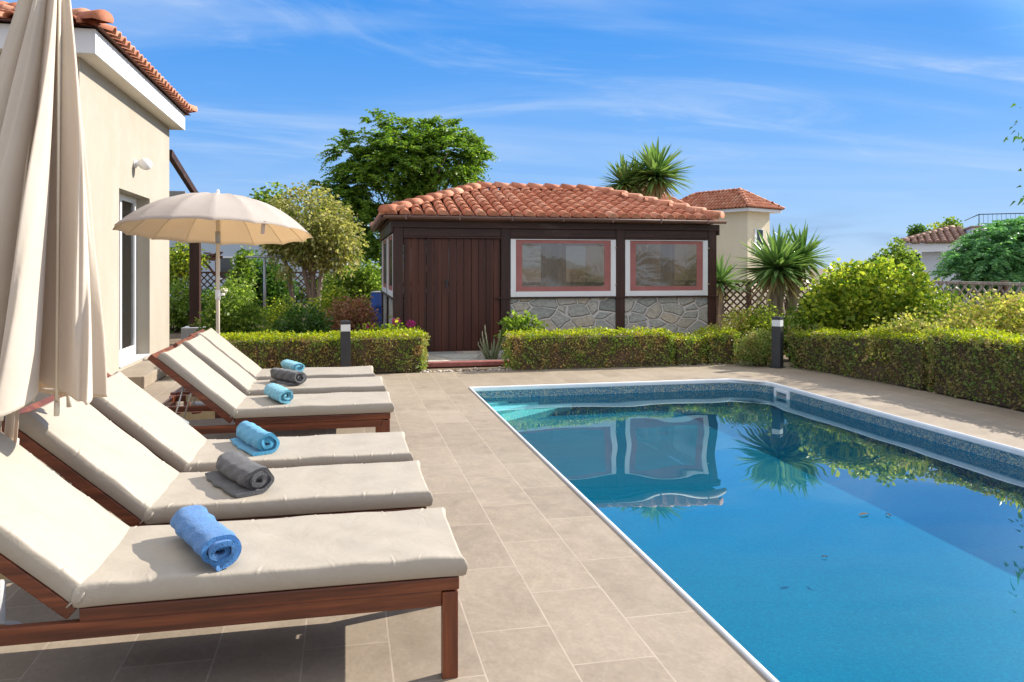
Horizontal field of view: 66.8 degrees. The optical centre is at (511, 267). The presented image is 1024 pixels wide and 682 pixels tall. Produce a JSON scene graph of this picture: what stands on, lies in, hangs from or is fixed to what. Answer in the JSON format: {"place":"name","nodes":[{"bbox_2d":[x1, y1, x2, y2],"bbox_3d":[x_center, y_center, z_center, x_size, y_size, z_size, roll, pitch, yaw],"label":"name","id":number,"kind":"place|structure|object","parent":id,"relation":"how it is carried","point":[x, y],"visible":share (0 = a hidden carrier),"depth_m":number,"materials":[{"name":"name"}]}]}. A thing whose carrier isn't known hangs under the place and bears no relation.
{"place":"outdoors","nodes":[
{"label":"outdoors","id":0,"kind":"place"},
{"bbox_2d":[169,221,367,301],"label":"back house","id":1,"kind":"structure","parent":0,"point":[228,251],"depth_m":31.00,"materials":[{"name":"concrete"}]},
{"bbox_2d":[220,256,233,279],"bbox_3d":[-11.398,0.000,31.000,0.620,0.920,0.060,0,0,0],"label":"window","id":2,"kind":"structure","parent":1,"relation":"in","point":[224,263],"depth_m":30.99,"materials":[{"name":"grey glass"}]},
{"bbox_2d":[370,291,381,327],"bbox_3d":[-2.715,0.921,16.416,0.570,0.858,0.570,0,0,-12],"label":"blue barrel","id":3,"kind":"object","parent":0,"point":[376,300],"visible":0.3,"depth_m":16.16,"materials":[{"name":"plastic"}]},
{"bbox_2d":[421,350,508,361],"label":"path","id":4,"kind":"structure","parent":0,"point":[455,355],"depth_m":11.40,"materials":[{"name":"grey concrete"}]},
{"bbox_2d":[478,329,506,359],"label":"aloe plant","id":5,"kind":"object","parent":4,"relation":"on","point":[485,351],"visible":0.82,"depth_m":11.04,"materials":[{"name":"green plant"}]},
{"bbox_2d":[0,362,1023,681],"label":"pool deck","id":6,"kind":"structure","parent":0,"point":[560,580],"depth_m":3.13,"materials":[{"name":"tile"}]},
{"bbox_2d":[0,0,106,624],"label":"closed parasol","id":7,"kind":"object","parent":6,"relation":"on","point":[52,337],"visible":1,"depth_m":2.79,"materials":[{"name":"beige fabric"}]},
{"bbox_2d":[0,1,197,404],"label":"house","id":8,"kind":"structure","parent":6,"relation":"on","point":[136,107],"depth_m":9.30,"materials":[{"name":"beige paint"}]},
{"bbox_2d":[119,193,135,360],"bbox_3d":[-4.954,0.111,9.788,0.050,2.098,1.456,0,0,-12],"label":"door","id":9,"kind":"structure","parent":8,"relation":"in","point":[127,243],"depth_m":10.13,"materials":[{"name":"white paint"}]},
{"bbox_2d":[111,359,166,388],"bbox_3d":[-4.560,1.282,9.817,0.397,0.135,2.390,0,0,-12],"label":"step","id":10,"kind":"object","parent":6,"relation":"on","point":[144,373],"visible":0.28,"depth_m":9.11,"materials":[{"name":"stone"}]},
{"bbox_2d":[112,189,312,404],"bbox_3d":[-2.975,0.278,7.813,1.878,2.145,1.870,0,0,-12],"label":"open parasol","id":11,"kind":"object","parent":6,"relation":"on","point":[217,218],"visible":0.94,"depth_m":7.83,"materials":[{"name":"fabric"}]},
{"bbox_2d":[1,395,432,526],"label":"sun lounger","id":12,"kind":"object","parent":6,"relation":"on","point":[98,457],"visible":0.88,"depth_m":3.21,"materials":[{"name":"beige fabric"}]},
{"bbox_2d":[205,450,274,497],"bbox_3d":[-1.200,0.889,3.382,0.182,0.109,0.428,0,0,-38],"label":"rolled towel","id":13,"kind":"object","parent":12,"relation":"on","point":[236,474],"visible":1,"depth_m":3.29,"materials":[{"name":"grey fabric"}]},
{"bbox_2d":[0,431,467,678],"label":"sun lounger","id":14,"kind":"object","parent":6,"relation":"on","point":[67,549],"visible":0.94,"depth_m":2.48,"materials":[{"name":"beige fabric"}]},
{"bbox_2d":[170,505,241,571],"bbox_3d":[-1.027,0.891,2.581,0.140,0.104,0.421,0,0,-36],"label":"rolled towel","id":15,"kind":"object","parent":14,"relation":"on","point":[203,533],"visible":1,"depth_m":2.47,"materials":[{"name":"blue fabric"}]},
{"bbox_2d":[61,371,412,498],"bbox_3d":[-1.434,0.952,4.080,1.774,0.797,0.625,0,0,-12],"label":"sun lounger","id":16,"kind":"object","parent":6,"relation":"on","point":[161,431],"visible":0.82,"depth_m":3.94,"materials":[{"name":"beige fabric"}]},
{"bbox_2d":[230,421,279,455],"bbox_3d":[-1.361,0.889,4.079,0.155,0.109,0.411,0,0,-36],"label":"rolled towel","id":17,"kind":"object","parent":16,"relation":"on","point":[252,439],"visible":1,"depth_m":3.97,"materials":[{"name":"blue fabric"}]},
{"bbox_2d":[147,344,393,433],"bbox_3d":[-1.741,0.951,5.548,1.747,0.798,0.625,0,0,-12],"label":"sun lounger","id":18,"kind":"object","parent":6,"relation":"on","point":[183,366],"visible":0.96,"depth_m":5.34,"materials":[{"name":"beige fabric"}]},
{"bbox_2d":[264,383,293,403],"bbox_3d":[-1.664,0.892,5.528,0.127,0.102,0.388,0,0,-33],"label":"rolled towel","id":19,"kind":"object","parent":18,"relation":"on","point":[279,393],"visible":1,"depth_m":5.40,"materials":[{"name":"blue fabric"}]},
{"bbox_2d":[170,328,375,405],"bbox_3d":[-2.130,0.952,7.080,1.727,0.796,0.625,0,0,-12],"label":"sun lounger","id":20,"kind":"object","parent":6,"relation":"on","point":[254,370],"visible":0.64,"depth_m":6.94,"materials":[{"name":"beige fabric"}]},
{"bbox_2d":[281,359,304,371],"bbox_3d":[-1.996,0.896,7.066,0.126,0.094,0.381,0,0,-33],"label":"rolled towel","id":21,"kind":"object","parent":20,"relation":"on","point":[292,365],"visible":0.91,"depth_m":6.96,"materials":[{"name":"blue fabric"}]},
{"bbox_2d":[162,335,385,432],"bbox_3d":[-1.931,0.953,6.356,1.748,0.795,0.625,0,0,-12],"label":"sun lounger","id":22,"kind":"object","parent":6,"relation":"on","point":[209,354],"visible":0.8,"depth_m":6.19,"materials":[{"name":"beige fabric"}]},
{"bbox_2d":[270,368,306,385],"bbox_3d":[-1.827,0.886,6.342,0.372,0.115,0.157,0,0,43],"label":"rolled towel","id":23,"kind":"object","parent":22,"relation":"on","point":[287,377],"visible":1,"depth_m":6.26,"materials":[{"name":"grey fabric"}]},
{"bbox_2d":[340,321,350,366],"bbox_3d":[-2.077,1.005,9.680,0.160,0.690,0.160,0,0,-14],"label":"garden light","id":24,"kind":"object","parent":6,"relation":"on","point":[345,346],"visible":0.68,"depth_m":9.62,"materials":[{"name":"metal"}]},
{"bbox_2d":[469,378,1023,681],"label":"pool coping","id":25,"kind":"object","parent":6,"relation":"on","point":[768,675],"visible":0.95,"depth_m":6.69,"materials":[{"name":"white stone"}]},
{"bbox_2d":[770,316,785,368],"bbox_3d":[3.595,1.005,10.508,0.160,0.690,0.160,0,0,40],"label":"garden light","id":26,"kind":"object","parent":6,"relation":"on","point":[777,341],"visible":1,"depth_m":10.46,"materials":[{"name":"metal"}]},
{"bbox_2d":[0,0,1023,268],"label":"sky","id":27,"kind":"structure","parent":0,"point":[867,121],"materials":[{"name":"blue"}]},
{"bbox_2d":[370,181,726,351],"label":"garden pavilion","id":28,"kind":"structure","parent":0,"point":[464,266],"depth_m":12.54,"materials":[{"name":"brown wood"}]},
{"bbox_2d":[382,239,385,292],"bbox_3d":[-2.419,-0.039,14.822,0.050,1.002,1.760,0,0,-12],"label":"window","id":29,"kind":"structure","parent":28,"relation":"in","point":[384,241],"depth_m":15.13,"materials":[{"name":"white paint"}]},
{"bbox_2d":[387,234,392,296],"bbox_3d":[-2.014,-0.039,12.935,0.050,1.002,1.720,0,0,-12],"label":"window","id":30,"kind":"structure","parent":28,"relation":"in","point":[389,239],"depth_m":13.11,"materials":[{"name":"white paint"}]},
{"bbox_2d":[403,238,448,351],"bbox_3d":[-1.331,0.430,12.072,0.703,1.780,0.098,0,0,-12],"label":"door","id":31,"kind":"structure","parent":28,"relation":"in","point":[425,261],"depth_m":12.09,"materials":[{"name":"brown wood"}]},
{"bbox_2d":[449,239,499,350],"bbox_3d":[-0.592,0.430,12.259,0.811,1.780,0.041,0,0,-12],"label":"door","id":32,"kind":"structure","parent":28,"relation":"in","point":[474,264],"depth_m":12.24,"materials":[{"name":"brown wood"}]},
{"bbox_2d":[510,239,615,296],"bbox_3d":[0.835,0.000,12.529,1.758,0.924,0.050,0,0,-12],"label":"window","id":33,"kind":"structure","parent":28,"relation":"in","point":[542,267],"depth_m":12.52,"materials":[{"name":"white paint"}]},
{"bbox_2d":[625,240,707,295],"bbox_3d":[2.568,0.000,12.901,1.464,0.924,0.050,0,0,-12],"label":"window","id":34,"kind":"structure","parent":28,"relation":"in","point":[652,267],"depth_m":12.90,"materials":[{"name":"glass"}]},
{"bbox_2d":[171,269,969,310],"bbox_3d":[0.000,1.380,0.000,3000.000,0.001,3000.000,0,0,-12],"label":"ground","id":35,"kind":"structure","parent":0,"point":[820,271],"depth_m":36.27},
{"bbox_2d":[302,108,497,277],"bbox_3d":[-3.509,-1.845,24.891,6.493,6.452,3.600,0,0,-12],"label":"jacaranda tree","id":36,"kind":"object","parent":35,"relation":"on","point":[377,159],"visible":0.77,"depth_m":24.38,"materials":[{"name":"green plant"}]},
{"bbox_2d":[631,185,784,291],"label":"neighbour house","id":37,"kind":"structure","parent":35,"relation":"on","point":[746,213],"depth_m":44.83,"materials":[{"name":"white paint"}]},
{"bbox_2d":[754,229,763,252],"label":"window","id":38,"kind":"structure","parent":37,"relation":"in","point":[756,235],"depth_m":44.61,"materials":[{"name":"white glass"}]},
{"bbox_2d":[868,237,926,276],"bbox_3d":[12.825,0.151,26.099,2.430,2.433,1.708,0,0,-32],"label":"garden tree","id":39,"kind":"object","parent":35,"relation":"on","point":[900,255],"visible":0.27,"depth_m":25.88,"materials":[{"name":"green plant"}]},
{"bbox_2d":[906,223,926,252],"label":"distant tree","id":40,"kind":"object","parent":35,"relation":"on","point":[917,229],"visible":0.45,"depth_m":45.83,"materials":[{"name":"green plant"}]},
{"bbox_2d":[926,220,947,243],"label":"distant tree","id":41,"kind":"object","parent":35,"relation":"on","point":[939,225],"visible":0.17,"depth_m":45.95,"materials":[{"name":"green plant"}]},
{"bbox_2d":[941,216,964,228],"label":"distant tree","id":42,"kind":"object","parent":35,"relation":"on","point":[953,221],"visible":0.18,"depth_m":45.84,"materials":[{"name":"green plant"}]},
{"bbox_2d":[893,213,1023,301],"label":"white house","id":43,"kind":"structure","parent":35,"relation":"on","point":[941,240],"depth_m":31.15,"materials":[{"name":"paint"}]},
{"bbox_2d":[159,308,1023,411],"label":"garden soil","id":44,"kind":"structure","parent":0,"point":[174,337],"depth_m":10.52,"materials":[{"name":"brown soil"}]},
{"bbox_2d":[169,275,204,332],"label":"garden shrub","id":45,"kind":"object","parent":44,"relation":"on","point":[177,313],"visible":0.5,"depth_m":16.35,"materials":[{"name":"green plant"}]},
{"bbox_2d":[169,150,205,339],"bbox_3d":[-6.840,-0.229,12.713,3.200,3.158,2.432,0,0,-12],"label":"pergola","id":46,"kind":"object","parent":44,"relation":"on","point":[194,279],"visible":0.18,"depth_m":13.75,"materials":[{"name":"wood"}]},
{"bbox_2d":[169,241,210,301],"bbox_3d":[-8.795,0.279,20.498,1.601,2.152,1.138,0,0,-12],"label":"creeper mound","id":47,"kind":"object","parent":44,"relation":"on","point":[178,267],"visible":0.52,"depth_m":20.36,"materials":[{"name":"green plant"}]},
{"bbox_2d":[172,252,222,286],"bbox_3d":[-8.595,0.455,20.948,1.502,1.794,0.403,0,0,0],"label":"rustic arbor","id":48,"kind":"object","parent":44,"relation":"on","point":[212,257],"visible":0.26,"depth_m":20.77,"materials":[{"name":"brown wood"}]},
{"bbox_2d":[183,285,224,326],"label":"garden shrub","id":49,"kind":"object","parent":44,"relation":"on","point":[206,292],"visible":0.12,"depth_m":15.37,"materials":[{"name":"green plant"}]},
{"bbox_2d":[190,271,271,333],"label":"rose bush","id":50,"kind":"object","parent":44,"relation":"on","point":[234,317],"visible":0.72,"depth_m":12.42,"materials":[{"name":"green plant"}]},
{"bbox_2d":[224,245,258,307],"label":"garden shrub","id":51,"kind":"object","parent":44,"relation":"on","point":[242,263],"visible":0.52,"depth_m":18.12,"materials":[{"name":"green plant"}]},
{"bbox_2d":[224,249,303,321],"bbox_3d":[-6.079,0.479,19.044,1.944,1.889,1.429,0,0,-12],"label":"garden shrub","id":52,"kind":"object","parent":44,"relation":"on","point":[276,288],"visible":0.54,"depth_m":18.82,"materials":[{"name":"green plant"}]},
{"bbox_2d":[245,256,287,327],"bbox_3d":[-5.379,0.543,17.000,0.920,1.614,0.062,0,0,0],"label":"clothes pole","id":53,"kind":"object","parent":44,"relation":"on","point":[264,279],"visible":0.73,"depth_m":16.98,"materials":[{"name":"grey metal"}]},
{"bbox_2d":[171,272,381,313],"bbox_3d":[-7.855,0.715,21.628,8.918,1.270,0.150,0,0,-2],"label":"lattice fence","id":54,"kind":"object","parent":44,"relation":"on","point":[300,273],"visible":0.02,"depth_m":21.64,"materials":[{"name":"wood"}]},
{"bbox_2d":[247,182,306,267],"bbox_3d":[-6.706,-0.541,22.012,1.856,3.797,1.440,0,0,-12],"label":"garden tree","id":55,"kind":"object","parent":44,"relation":"on","point":[264,194],"visible":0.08,"depth_m":21.87,"materials":[{"name":"green plant"}]},
{"bbox_2d":[256,289,306,327],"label":"garden shrub","id":56,"kind":"object","parent":44,"relation":"on","point":[271,317],"visible":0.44,"depth_m":14.87,"materials":[{"name":"green plant"}]},
{"bbox_2d":[241,327,330,338],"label":"hedge","id":57,"kind":"object","parent":44,"relation":"on","point":[265,329],"visible":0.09,"depth_m":12.29,"materials":[{"name":"green plant"}]},
{"bbox_2d":[267,299,340,336],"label":"garden shrub","id":58,"kind":"object","parent":44,"relation":"on","point":[296,325],"visible":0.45,"depth_m":12.32,"materials":[{"name":"green plant"}]},
{"bbox_2d":[258,181,368,326],"bbox_3d":[-4.418,-0.280,17.222,2.504,3.274,2.002,0,0,-12],"label":"variegated tree","id":59,"kind":"object","parent":44,"relation":"on","point":[313,255],"visible":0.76,"depth_m":17.00,"materials":[{"name":"green plant"}]},
{"bbox_2d":[299,274,345,315],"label":"garden shrub","id":60,"kind":"object","parent":44,"relation":"on","point":[301,290],"visible":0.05,"depth_m":21.67,"materials":[{"name":"green plant"}]},
{"bbox_2d":[220,327,430,372],"bbox_3d":[-2.525,1.079,10.046,2.914,0.601,0.675,0,0,-12],"label":"hedge","id":61,"kind":"object","parent":44,"relation":"on","point":[380,351],"visible":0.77,"depth_m":9.93,"materials":[{"name":"green plant"}]},
{"bbox_2d":[301,280,354,324],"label":"garden shrub","id":62,"kind":"object","parent":44,"relation":"on","point":[327,300],"visible":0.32,"depth_m":14.54,"materials":[{"name":"green plant"}]},
{"bbox_2d":[316,256,381,316],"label":"garden shrub","id":63,"kind":"object","parent":44,"relation":"on","point":[367,280],"visible":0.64,"depth_m":19.28,"materials":[{"name":"green plant"}]},
{"bbox_2d":[320,292,380,331],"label":"purple shrub","id":64,"kind":"object","parent":44,"relation":"on","point":[362,313],"visible":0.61,"depth_m":14.08,"materials":[{"name":"brown plant"}]},
{"bbox_2d":[354,322,386,336],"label":"geranium","id":65,"kind":"object","parent":44,"relation":"on","point":[375,327],"visible":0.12,"depth_m":11.27,"materials":[{"name":"green plant"}]},
{"bbox_2d":[380,316,430,345],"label":"geranium","id":66,"kind":"object","parent":44,"relation":"on","point":[395,323],"visible":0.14,"depth_m":11.09,"materials":[{"name":"green plant"}]},
{"bbox_2d":[423,360,508,367],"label":"kerb","id":67,"kind":"structure","parent":44,"relation":"on","point":[434,364],"depth_m":10.61,"materials":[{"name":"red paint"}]},
{"bbox_2d":[494,310,548,355],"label":"green plant","id":68,"kind":"object","parent":44,"relation":"on","point":[520,322],"visible":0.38,"depth_m":11.26,"materials":[{"name":"green plant"}]},
{"bbox_2d":[419,361,744,372],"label":"pebbles","id":69,"kind":"object","parent":44,"relation":"on","point":[499,368],"visible":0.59,"depth_m":10.29,"materials":[{"name":"grey gravel"}]},
{"bbox_2d":[501,326,675,370],"bbox_3d":[1.048,1.088,10.659,2.405,0.587,0.622,0,0,-12],"label":"hedge","id":70,"kind":"object","parent":44,"relation":"on","point":[564,348],"visible":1,"depth_m":10.49,"materials":[{"name":"green plant"}]},
{"bbox_2d":[596,137,693,199],"bbox_3d":[2.999,-0.783,17.308,2.286,4.318,1.956,0,0,-12],"label":"yucca","id":71,"kind":"object","parent":44,"relation":"on","point":[654,174],"visible":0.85,"depth_m":17.09,"materials":[{"name":"green plant"}]},
{"bbox_2d":[663,331,706,365],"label":"hedge","id":72,"kind":"object","parent":44,"relation":"on","point":[687,349],"visible":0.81,"depth_m":10.84,"materials":[{"name":"green plant"}]},
{"bbox_2d":[694,325,740,364],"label":"hedge","id":73,"kind":"object","parent":44,"relation":"on","point":[718,346],"visible":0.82,"depth_m":10.94,"materials":[{"name":"green plant"}]},
{"bbox_2d":[717,254,750,326],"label":"yucca","id":74,"kind":"object","parent":44,"relation":"on","point":[722,275],"visible":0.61,"depth_m":15.92,"materials":[{"name":"green plant"}]},
{"bbox_2d":[706,303,770,357],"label":"border plant","id":75,"kind":"object","parent":44,"relation":"on","point":[735,322],"visible":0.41,"depth_m":11.58,"materials":[{"name":"green plant"}]},
{"bbox_2d":[731,325,786,365],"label":"box clump","id":76,"kind":"object","parent":44,"relation":"on","point":[748,347],"visible":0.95,"depth_m":10.66,"materials":[{"name":"green plant"}]},
{"bbox_2d":[737,298,788,358],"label":"border plant","id":77,"kind":"object","parent":44,"relation":"on","point":[759,319],"visible":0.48,"depth_m":11.51,"materials":[{"name":"green plant"}]},
{"bbox_2d":[720,279,821,331],"bbox_3d":[4.918,0.790,16.084,3.806,1.120,0.150,0,0,-1],"label":"lattice fence","id":78,"kind":"object","parent":44,"relation":"on","point":[746,298],"visible":0.08,"depth_m":16.03,"materials":[{"name":"wood"}]},
{"bbox_2d":[731,221,834,353],"bbox_3d":[4.371,0.290,12.354,1.868,2.185,1.661,0,0,-12],"label":"yucca","id":79,"kind":"object","parent":44,"relation":"on","point":[782,268],"visible":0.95,"depth_m":12.19,"materials":[{"name":"green plant"}]},
{"bbox_2d":[769,299,820,359],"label":"border plant","id":80,"kind":"object","parent":44,"relation":"on","point":[786,322],"visible":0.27,"depth_m":11.30,"materials":[{"name":"green plant"}]},
{"bbox_2d":[785,322,945,390],"bbox_3d":[4.429,1.034,9.703,0.760,0.707,2.347,0,0,-20],"label":"hedge","id":81,"kind":"object","parent":44,"relation":"on","point":[833,352],"visible":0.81,"depth_m":9.43,"materials":[{"name":"green plant"}]},
{"bbox_2d":[789,250,968,334],"bbox_3d":[5.389,0.585,11.289,2.702,1.677,1.691,0,0,-12],"label":"laurel bush","id":82,"kind":"object","parent":44,"relation":"on","point":[856,295],"visible":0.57,"depth_m":10.96,"materials":[{"name":"green plant"}]},
{"bbox_2d":[853,303,994,366],"bbox_3d":[5.017,0.895,9.343,1.861,0.954,0.984,0,0,-12],"label":"shrub","id":83,"kind":"object","parent":44,"relation":"on","point":[914,323],"visible":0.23,"depth_m":9.23,"materials":[{"name":"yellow plant"}]},
{"bbox_2d":[844,281,1023,327],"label":"lattice fence","id":84,"kind":"object","parent":44,"relation":"on","point":[1004,287],"visible":0.15,"depth_m":12.42,"materials":[{"name":"wood"}]},
{"bbox_2d":[907,286,984,329],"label":"twiggy shrub","id":85,"kind":"object","parent":44,"relation":"on","point":[946,301],"visible":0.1,"depth_m":10.32,"materials":[{"name":"green plant"}]},
{"bbox_2d":[924,324,1023,409],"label":"hedge","id":86,"kind":"object","parent":44,"relation":"on","point":[980,363],"visible":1,"depth_m":7.87,"materials":[{"name":"green plant"}]},
{"bbox_2d":[929,216,1023,305],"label":"mimosa tree","id":87,"kind":"object","parent":44,"relation":"on","point":[998,256],"visible":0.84,"depth_m":14.52,"materials":[{"name":"green plant"}]},
{"bbox_2d":[935,284,1023,335],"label":"variegated shrub","id":88,"kind":"object","parent":44,"relation":"on","point":[1008,315],"visible":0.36,"depth_m":9.55,"materials":[{"name":"yellow plant"}]},
{"bbox_2d":[1004,103,1023,206],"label":"eucalyptus tree","id":89,"kind":"object","parent":44,"relation":"on","point":[1014,138],"visible":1,"depth_m":12.91,"materials":[{"name":"green plant"}]},
{"bbox_2d":[483,390,1023,681],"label":"water","id":90,"kind":"structure","parent":0,"point":[735,515],"depth_m":4.50,"materials":[{"name":"blue liquid"}]},
{"bbox_2d":[483,390,1023,468],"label":"pool basin","id":91,"kind":"object","parent":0,"point":[773,394],"visible":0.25,"depth_m":8.49,"materials":[{"name":"blue tile"}]},
{"bbox_2d":[475,383,1023,467],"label":"pool liner band","id":92,"kind":"object","parent":91,"relation":"attached to","point":[995,454],"visible":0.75,"depth_m":8.61,"materials":[{"name":"blue tile"}]},
{"bbox_2d":[774,388,789,399],"bbox_3d":[3.074,1.475,8.842,0.026,0.170,0.300,0,0,-12],"label":"skimmer","id":93,"kind":"object","parent":91,"relation":"attached to","point":[776,390],"visible":0.51,"depth_m":8.82,"materials":[{"name":"white paint"}]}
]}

